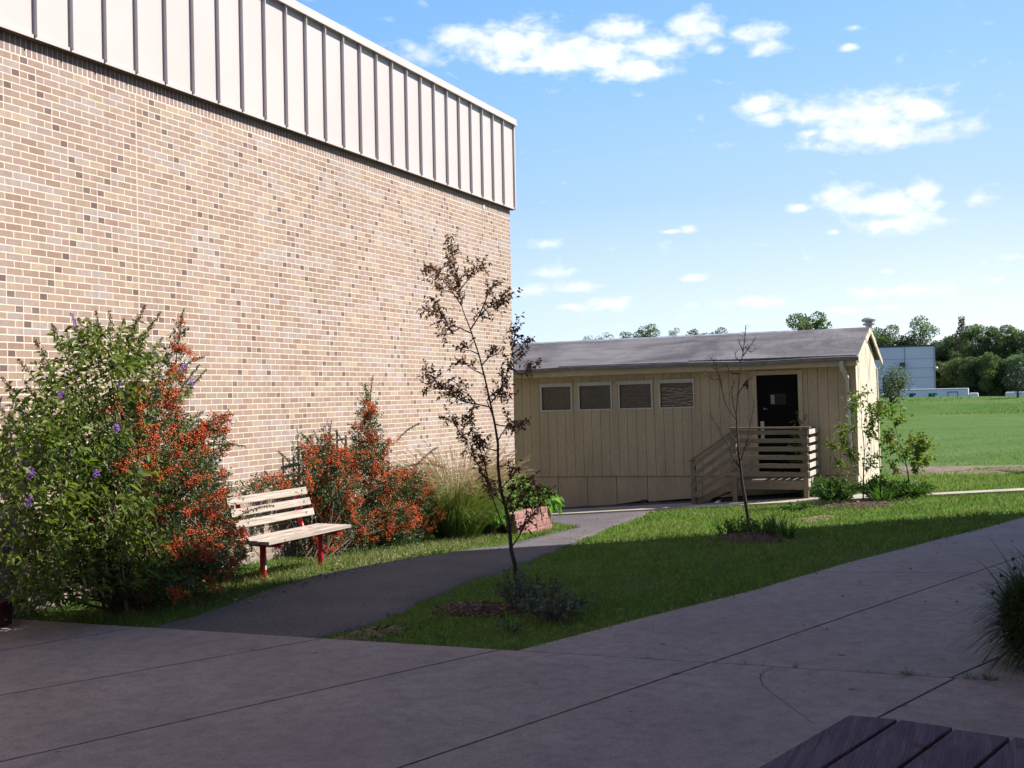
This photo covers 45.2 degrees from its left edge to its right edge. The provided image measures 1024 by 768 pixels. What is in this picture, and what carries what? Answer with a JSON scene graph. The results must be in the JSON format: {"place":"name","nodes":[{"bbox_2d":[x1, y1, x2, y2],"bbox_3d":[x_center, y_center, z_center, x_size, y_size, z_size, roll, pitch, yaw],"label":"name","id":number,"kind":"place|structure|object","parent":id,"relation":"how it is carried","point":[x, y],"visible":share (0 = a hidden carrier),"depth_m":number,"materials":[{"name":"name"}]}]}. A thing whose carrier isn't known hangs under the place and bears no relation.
{"place":"outdoors","nodes":[
{"label":"outdoors","id":0,"kind":"place"},
{"bbox_2d":[150,510,655,637],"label":"asphalt path","id":1,"kind":"structure","parent":0,"point":[384,588],"depth_m":12.14,"materials":[{"name":"grey asphalt"}]},
{"bbox_2d":[169,503,1016,658],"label":"dead leaves","id":2,"kind":"object","parent":1,"relation":"on","point":[436,553],"visible":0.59,"depth_m":13.66,"materials":[{"name":"brown plant"}]},
{"bbox_2d":[0,619,1023,767],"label":"patio","id":3,"kind":"structure","parent":0,"point":[262,701],"depth_m":7.51,"materials":[{"name":"concrete"}]},
{"bbox_2d":[0,596,23,626],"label":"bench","id":4,"kind":"object","parent":3,"relation":"on","point":[5,615],"visible":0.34,"depth_m":10.53,"materials":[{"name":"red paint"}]},
{"bbox_2d":[66,652,813,728],"bbox_3d":[-1.010,1.977,7.946,5.740,0.001,2.079,-1,-1,13],"label":"pavement crack","id":5,"kind":"object","parent":3,"relation":"on","point":[441,720],"visible":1,"depth_m":7.82,"materials":[{"name":"concrete"}]},
{"bbox_2d":[759,715,1023,767],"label":"picnic table","id":6,"kind":"object","parent":3,"relation":"on","point":[850,741],"visible":1,"depth_m":3.98,"materials":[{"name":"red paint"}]},
{"bbox_2d":[12,395,1023,680],"bbox_3d":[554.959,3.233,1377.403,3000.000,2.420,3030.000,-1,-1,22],"label":"ground","id":7,"kind":"structure","parent":0,"point":[1009,424],"depth_m":15.28,"materials":[{"name":"green plant"}]},
{"bbox_2d":[0,304,208,617],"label":"butterfly bush","id":8,"kind":"object","parent":7,"relation":"on","point":[72,491],"visible":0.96,"depth_m":10.52,"materials":[{"name":"green plant"}]},
{"bbox_2d":[25,308,274,608],"bbox_3d":[-3.439,0.644,11.670,1.600,2.883,4.045,-1,-1,22],"label":"berry bush","id":9,"kind":"object","parent":7,"relation":"on","point":[211,553],"visible":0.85,"depth_m":11.97,"materials":[{"name":"red plant"}]},
{"bbox_2d":[0,0,516,617],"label":"brick building","id":10,"kind":"structure","parent":7,"relation":"on","point":[278,200],"depth_m":14.76,"materials":[{"name":"brick"}]},
{"bbox_2d":[48,533,521,622],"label":"grass","id":11,"kind":"structure","parent":7,"relation":"on","point":[346,557],"depth_m":13.46,"materials":[{"name":"green plant"}]},
{"bbox_2d":[225,487,350,580],"bbox_3d":[-2.442,1.652,13.474,0.590,0.942,1.714,-1,-1,22],"label":"park bench","id":12,"kind":"object","parent":7,"relation":"on","point":[276,539],"visible":0.87,"depth_m":13.41,"materials":[{"name":"brown wood"}]},
{"bbox_2d":[231,375,446,559],"bbox_3d":[-1.884,1.162,15.759,1.308,2.576,4.745,-1,-1,22],"label":"berry bush","id":13,"kind":"object","parent":7,"relation":"on","point":[406,518],"visible":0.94,"depth_m":15.77,"materials":[{"name":"red plant"}]},
{"bbox_2d":[297,430,348,544],"bbox_3d":[-2.407,1.298,15.792,0.039,1.390,1.262,-1,-1,22],"label":"garden trellis","id":14,"kind":"object","parent":13,"relation":"in","point":[336,441],"visible":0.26,"depth_m":15.67,"materials":[{"name":"metal"}]},
{"bbox_2d":[334,625,410,641],"bbox_3d":[-1.110,2.027,9.968,0.518,0.034,0.843,-1,-1,22],"label":"dirt patch","id":15,"kind":"object","parent":7,"relation":"on","point":[379,634],"visible":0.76,"depth_m":9.93,"materials":[{"name":"brown soil"}]},
{"bbox_2d":[392,438,553,541],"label":"plumed grass","id":16,"kind":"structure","parent":7,"relation":"on","point":[469,511],"depth_m":17.43,"materials":[{"name":"green plant"}]},
{"bbox_2d":[428,600,536,618],"bbox_3d":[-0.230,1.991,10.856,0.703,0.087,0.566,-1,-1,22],"label":"mulch bed","id":17,"kind":"object","parent":7,"relation":"on","point":[490,611],"visible":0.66,"depth_m":10.70,"materials":[{"name":"brown wood"}]},
{"bbox_2d":[416,227,555,583],"bbox_3d":[-0.250,0.225,12.539,1.484,3.655,0.956,-1,-1,-17],"label":"plum tree","id":18,"kind":"object","parent":7,"relation":"on","point":[476,436],"visible":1,"depth_m":12.44,"materials":[{"name":"brown plant"}]},
{"bbox_2d":[426,506,551,537],"bbox_3d":[-0.342,2.272,19.785,1.720,0.572,2.350,-1,-1,22],"label":"block planter","id":19,"kind":"object","parent":7,"relation":"on","point":[544,519],"visible":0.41,"depth_m":19.11,"materials":[{"name":"pink concrete block"}]},
{"bbox_2d":[489,473,564,529],"bbox_3d":[0.024,1.831,19.728,1.139,0.835,3.004,-1,-1,22],"label":"planter shrub","id":20,"kind":"object","parent":19,"relation":"in","point":[555,502],"visible":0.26,"depth_m":20.18,"materials":[{"name":"green plant"}]},
{"bbox_2d":[496,618,523,632],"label":"weed","id":21,"kind":"object","parent":7,"relation":"on","point":[514,628],"visible":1,"depth_m":9.89,"materials":[{"name":"green plant"}]},
{"bbox_2d":[504,608,518,626],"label":"strap leaf plant","id":22,"kind":"object","parent":7,"relation":"on","point":[509,623],"visible":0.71,"depth_m":10.14,"materials":[{"name":"green plant"}]},
{"bbox_2d":[494,568,551,610],"bbox_3d":[0.097,1.806,10.919,0.503,0.387,0.501,-1,-1,-14],"label":"silver plant","id":23,"kind":"object","parent":7,"relation":"on","point":[520,592],"visible":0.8,"depth_m":10.86,"materials":[{"name":"green plant"}]},
{"bbox_2d":[540,576,562,598],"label":"silver plant","id":24,"kind":"object","parent":7,"relation":"on","point":[552,587],"visible":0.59,"depth_m":11.37,"materials":[{"name":"green plant"}]},
{"bbox_2d":[516,585,598,622],"bbox_3d":[0.383,1.864,10.444,0.688,0.311,0.711,-1,-1,22],"label":"silver plant","id":25,"kind":"object","parent":7,"relation":"on","point":[561,610],"visible":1,"depth_m":10.38,"materials":[{"name":"green plant"}]},
{"bbox_2d":[595,333,613,339],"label":"tree","id":26,"kind":"object","parent":7,"relation":"on","point":[606,336],"visible":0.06,"depth_m":157.15,"materials":[{"name":"green plant"}]},
{"bbox_2d":[619,331,633,337],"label":"tree","id":27,"kind":"object","parent":7,"relation":"on","point":[628,334],"visible":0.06,"depth_m":155.39,"materials":[{"name":"green plant"}]},
{"bbox_2d":[633,324,660,337],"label":"tree","id":28,"kind":"object","parent":7,"relation":"on","point":[646,334],"visible":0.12,"depth_m":154.25,"materials":[{"name":"green plant"}]},
{"bbox_2d":[668,328,679,335],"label":"tree","id":29,"kind":"object","parent":7,"relation":"on","point":[673,332],"visible":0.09,"depth_m":153.30,"materials":[{"name":"green plant"}]},
{"bbox_2d":[555,495,809,509],"bbox_3d":[2.603,2.580,26.249,9.100,0.592,0.835,-1,-1,22],"label":"asphalt apron","id":30,"kind":"object","parent":7,"relation":"on","point":[690,501],"visible":0.43,"depth_m":26.07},
{"bbox_2d":[512,317,882,506],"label":"portable classroom","id":31,"kind":"structure","parent":7,"relation":"on","point":[619,421],"depth_m":26.52,"materials":[{"name":"beige wood"}]},
{"bbox_2d":[539,383,572,411],"bbox_3d":[0.984,0.299,27.314,0.790,0.625,0.070,-2,-1,22],"label":"window","id":32,"kind":"structure","parent":31,"relation":"in","point":[557,397],"depth_m":27.33,"materials":[{"name":"grey glass"}]},
{"bbox_2d":[576,381,612,410],"bbox_3d":[1.823,0.269,26.976,0.820,0.625,0.070,-2,-1,22],"label":"window","id":33,"kind":"structure","parent":31,"relation":"in","point":[592,396],"depth_m":26.99,"materials":[{"name":"grey glass"}]},
{"bbox_2d":[617,380,652,409],"bbox_3d":[2.671,0.240,26.634,0.810,0.625,0.070,-2,-1,22],"label":"window","id":34,"kind":"structure","parent":31,"relation":"in","point":[632,395],"depth_m":26.65,"materials":[{"name":"grey glass"}]},
{"bbox_2d":[657,379,694,408],"bbox_3d":[3.519,0.210,26.292,0.820,0.625,0.070,-2,-1,22],"label":"window","id":35,"kind":"structure","parent":31,"relation":"in","point":[677,393],"depth_m":26.31,"materials":[{"name":"white paint"}]},
{"bbox_2d":[757,374,800,471],"bbox_3d":[5.524,0.855,25.496,0.840,2.085,0.123,-2,-1,22],"label":"door","id":36,"kind":"structure","parent":31,"relation":"in","point":[777,395],"depth_m":25.52,"materials":[{"name":"black metal"}]},
{"bbox_2d":[686,328,709,334],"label":"tree","id":37,"kind":"object","parent":7,"relation":"on","point":[694,331],"visible":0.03,"depth_m":157.70,"materials":[{"name":"green plant"}]},
{"bbox_2d":[710,327,727,333],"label":"tree","id":38,"kind":"object","parent":7,"relation":"on","point":[721,329],"visible":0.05,"depth_m":156.13,"materials":[{"name":"green plant"}]},
{"bbox_2d":[712,517,738,535],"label":"strap leaf plant","id":39,"kind":"object","parent":7,"relation":"on","point":[720,531],"visible":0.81,"depth_m":17.16,"materials":[{"name":"green plant"}]},
{"bbox_2d":[706,531,794,543],"bbox_3d":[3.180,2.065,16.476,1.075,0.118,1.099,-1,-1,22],"label":"mulch bed","id":40,"kind":"object","parent":7,"relation":"on","point":[747,538],"visible":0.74,"depth_m":16.20,"materials":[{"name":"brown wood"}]},
{"bbox_2d":[704,325,759,531],"bbox_3d":[3.119,0.656,17.498,0.814,3.017,0.861,-1,-1,16],"label":"bare sapling","id":41,"kind":"object","parent":40,"relation":"in","point":[741,475],"visible":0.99,"depth_m":17.72,"materials":[{"name":"brown plant"}]},
{"bbox_2d":[716,515,761,534],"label":"plant","id":42,"kind":"object","parent":40,"relation":"on","point":[728,524],"visible":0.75,"depth_m":17.07,"materials":[{"name":"green plant"}]},
{"bbox_2d":[738,518,777,534],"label":"plant","id":43,"kind":"object","parent":40,"relation":"on","point":[754,522],"visible":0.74,"depth_m":16.75,"materials":[{"name":"green plant"}]},
{"bbox_2d":[754,510,791,535],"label":"strap leaf plant","id":44,"kind":"object","parent":40,"relation":"on","point":[772,525],"visible":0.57,"depth_m":16.61,"materials":[{"name":"green plant"}]},
{"bbox_2d":[519,517,1023,682],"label":"walkway","id":45,"kind":"structure","parent":7,"relation":"on","point":[865,631],"depth_m":9.96,"materials":[{"name":"concrete"}]},
{"bbox_2d":[931,539,1023,681],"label":"edge shrub","id":46,"kind":"object","parent":45,"relation":"on","point":[1010,609],"visible":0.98,"depth_m":8.20,"materials":[{"name":"green plant"}]},
{"bbox_2d":[766,514,804,539],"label":"strap leaf plant","id":47,"kind":"object","parent":7,"relation":"on","point":[782,532],"visible":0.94,"depth_m":16.30,"materials":[{"name":"green plant"}]},
{"bbox_2d":[780,500,808,511],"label":"ground plants","id":48,"kind":"object","parent":7,"relation":"on","point":[796,506],"visible":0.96,"depth_m":21.58,"materials":[{"name":"green plant"}]},
{"bbox_2d":[786,311,831,329],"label":"tree","id":49,"kind":"object","parent":7,"relation":"on","point":[814,324],"visible":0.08,"depth_m":138.07,"materials":[{"name":"green plant"}]},
{"bbox_2d":[789,474,840,496],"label":"ground plants","id":50,"kind":"object","parent":7,"relation":"on","point":[801,493],"visible":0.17,"depth_m":24.47,"materials":[{"name":"green plant"}]},
{"bbox_2d":[797,515,838,522],"bbox_3d":[4.809,2.153,19.544,0.751,0.086,1.195,-2,-1,60],"label":"dirt spot","id":51,"kind":"object","parent":7,"relation":"on","point":[815,517],"visible":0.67,"depth_m":19.50,"materials":[{"name":"brown soil"}]},
{"bbox_2d":[806,475,861,501],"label":"ground plants","id":52,"kind":"object","parent":7,"relation":"on","point":[828,490],"visible":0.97,"depth_m":23.13,"materials":[{"name":"green plant"}]},
{"bbox_2d":[821,384,890,500],"bbox_3d":[6.360,1.095,22.565,1.347,2.202,0.848,-1,-1,-25],"label":"young shrub","id":53,"kind":"object","parent":7,"relation":"on","point":[872,421],"visible":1,"depth_m":22.56,"materials":[{"name":"green plant"}]},
{"bbox_2d":[809,498,915,508],"bbox_3d":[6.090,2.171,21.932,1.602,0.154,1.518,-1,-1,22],"label":"mulch bed","id":54,"kind":"object","parent":7,"relation":"on","point":[868,503],"visible":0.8,"depth_m":21.64,"materials":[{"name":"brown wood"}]},
{"bbox_2d":[865,482,898,500],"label":"strap leaf plant","id":55,"kind":"object","parent":54,"relation":"on","point":[881,496],"visible":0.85,"depth_m":22.14,"materials":[{"name":"green plant"}]},
{"bbox_2d":[854,473,910,499],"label":"ground plants","id":56,"kind":"object","parent":7,"relation":"on","point":[882,484],"visible":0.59,"depth_m":22.60,"materials":[{"name":"green plant"}]},
{"bbox_2d":[872,324,899,345],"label":"tree","id":57,"kind":"object","parent":7,"relation":"on","point":[883,338],"visible":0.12,"depth_m":315.98,"materials":[{"name":"green plant"}]},
{"bbox_2d":[878,363,915,405],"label":"bank shrub","id":58,"kind":"object","parent":7,"relation":"on","point":[891,385],"visible":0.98,"depth_m":91.75,"materials":[{"name":"green plant"}]},
{"bbox_2d":[893,335,913,345],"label":"tree","id":59,"kind":"object","parent":7,"relation":"on","point":[900,340],"visible":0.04,"depth_m":313.95,"materials":[{"name":"green plant"}]},
{"bbox_2d":[875,344,937,397],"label":"warehouse","id":60,"kind":"structure","parent":7,"relation":"on","point":[918,361],"depth_m":249.78,"materials":[{"name":"blue metal"}]},
{"bbox_2d":[883,377,903,397],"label":"loading door","id":61,"kind":"structure","parent":60,"relation":"in","point":[901,387],"depth_m":250.85,"materials":[{"name":"metal"}]},
{"bbox_2d":[876,402,938,493],"bbox_3d":[7.240,1.222,22.647,1.332,1.815,0.799,-1,-1,-3],"label":"young shrub","id":62,"kind":"object","parent":7,"relation":"on","point":[890,437],"visible":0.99,"depth_m":22.60,"materials":[{"name":"green plant"}]},
{"bbox_2d":[888,479,939,498],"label":"ground plants","id":63,"kind":"object","parent":7,"relation":"on","point":[924,488],"visible":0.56,"depth_m":22.61,"materials":[{"name":"green plant"}]},
{"bbox_2d":[905,315,939,344],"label":"tree","id":64,"kind":"object","parent":7,"relation":"on","point":[923,330],"visible":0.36,"depth_m":312.86,"materials":[{"name":"green plant"}]},
{"bbox_2d":[900,388,968,396],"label":"semi trailer","id":65,"kind":"object","parent":7,"relation":"on","point":[952,392],"visible":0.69,"depth_m":227.07,"materials":[{"name":"white paint"}]},
{"bbox_2d":[931,339,953,362],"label":"tree","id":66,"kind":"object","parent":7,"relation":"on","point":[937,343],"visible":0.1,"depth_m":281.77,"materials":[{"name":"green plant"}]},
{"bbox_2d":[935,361,949,388],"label":"tree","id":67,"kind":"object","parent":7,"relation":"on","point":[937,373],"visible":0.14,"depth_m":263.10,"materials":[{"name":"green plant"}]},
{"bbox_2d":[937,356,966,388],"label":"tree","id":68,"kind":"object","parent":7,"relation":"on","point":[948,371],"visible":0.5,"depth_m":257.90,"materials":[{"name":"green plant"}]},
{"bbox_2d":[937,332,975,363],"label":"tree","id":69,"kind":"object","parent":7,"relation":"on","point":[946,349],"visible":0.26,"depth_m":276.84,"materials":[{"name":"green plant"}]},
{"bbox_2d":[953,315,972,358],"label":"tree","id":70,"kind":"object","parent":7,"relation":"on","point":[961,325],"visible":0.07,"depth_m":272.26,"materials":[{"name":"green plant"}]},
{"bbox_2d":[955,356,987,395],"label":"tree","id":71,"kind":"object","parent":7,"relation":"on","point":[968,376],"visible":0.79,"depth_m":253.39,"materials":[{"name":"green plant"}]},
{"bbox_2d":[969,393,978,396],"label":"parked trailer","id":72,"kind":"object","parent":7,"relation":"on","point":[973,394],"visible":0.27,"depth_m":225.02,"materials":[{"name":"white metal"}]},
{"bbox_2d":[959,324,994,380],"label":"tree","id":73,"kind":"object","parent":7,"relation":"on","point":[972,334],"visible":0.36,"depth_m":266.60,"materials":[{"name":"green plant"}]},
{"bbox_2d":[974,351,1004,395],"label":"tree","id":74,"kind":"object","parent":7,"relation":"on","point":[989,370],"visible":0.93,"depth_m":250.43,"materials":[{"name":"green plant"}]},
{"bbox_2d":[972,326,1008,359],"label":"tree","id":75,"kind":"object","parent":7,"relation":"on","point":[995,345],"visible":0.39,"depth_m":264.25,"materials":[{"name":"green plant"}]},
{"bbox_2d":[993,331,1013,353],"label":"tree","id":76,"kind":"object","parent":7,"relation":"on","point":[1007,337],"visible":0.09,"depth_m":267.84,"materials":[{"name":"green plant"}]},
{"bbox_2d":[995,359,1013,395],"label":"tree","id":77,"kind":"object","parent":7,"relation":"on","point":[1001,363],"visible":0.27,"depth_m":250.95,"materials":[{"name":"green plant"}]},
{"bbox_2d":[999,324,1021,391],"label":"tree","id":78,"kind":"object","parent":7,"relation":"on","point":[1011,341],"visible":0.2,"depth_m":263.50,"materials":[{"name":"green plant"}]},
{"bbox_2d":[1001,353,1023,391],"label":"tree","id":79,"kind":"object","parent":7,"relation":"on","point":[1008,382],"visible":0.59,"depth_m":246.82,"materials":[{"name":"green plant"}]},
{"bbox_2d":[1004,360,1023,397],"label":"tree","id":80,"kind":"object","parent":7,"relation":"on","point":[1017,383],"visible":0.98,"depth_m":92.52,"materials":[{"name":"green plant"}]},
{"bbox_2d":[1005,392,1023,395],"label":"parked trailer","id":81,"kind":"object","parent":7,"relation":"on","point":[1012,394],"visible":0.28,"depth_m":222.47,"materials":[{"name":"white metal"}]},
{"bbox_2d":[1013,331,1023,354],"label":"tree","id":82,"kind":"object","parent":7,"relation":"on","point":[1019,342],"visible":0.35,"depth_m":258.55,"materials":[{"name":"green plant"}]},
{"bbox_2d":[296,0,1023,353],"label":"sky","id":83,"kind":"structure","parent":0,"point":[707,166],"materials":[{"name":"blue"}]},
{"bbox_2d":[551,488,1023,515],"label":"sidewalk","id":84,"kind":"structure","parent":0,"point":[754,502],"depth_m":24.35,"materials":[{"name":"concrete"}]},
{"bbox_2d":[689,427,818,503],"bbox_3d":[4.930,1.678,25.013,2.420,1.632,1.250,-1,-1,22],"label":"wooden porch","id":85,"kind":"object","parent":84,"relation":"on","point":[779,480],"visible":0.86,"depth_m":24.45,"materials":[{"name":"brown wood"}]},
{"bbox_2d":[787,411,818,463],"bbox_3d":[6.207,1.422,25.357,1.303,1.761,0.672,-1,-1,-31],"label":"young shrub","id":86,"kind":"object","parent":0,"point":[796,452],"visible":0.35,"depth_m":25.25,"materials":[{"name":"green plant"}]},
{"bbox_2d":[887,465,1023,476],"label":"dirt track","id":87,"kind":"structure","parent":0,"point":[941,468],"depth_m":29.21,"materials":[{"name":"brown soil"}]},
{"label":"joint bed","id":88,"kind":"structure","parent":0,"visible":0},
{"bbox_2d":[898,666,915,676],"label":"weed","id":89,"kind":"object","parent":88,"relation":"on","point":[910,673],"visible":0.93,"depth_m":8.10,"materials":[{"name":"green plant"}]},
{"bbox_2d":[961,671,977,679],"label":"weed","id":90,"kind":"object","parent":88,"relation":"on","point":[966,674],"visible":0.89,"depth_m":7.94,"materials":[{"name":"green plant"}]},
{"bbox_2d":[974,668,1003,680],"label":"weed","id":91,"kind":"object","parent":88,"relation":"on","point":[989,678],"visible":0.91,"depth_m":7.89,"materials":[{"name":"green plant"}]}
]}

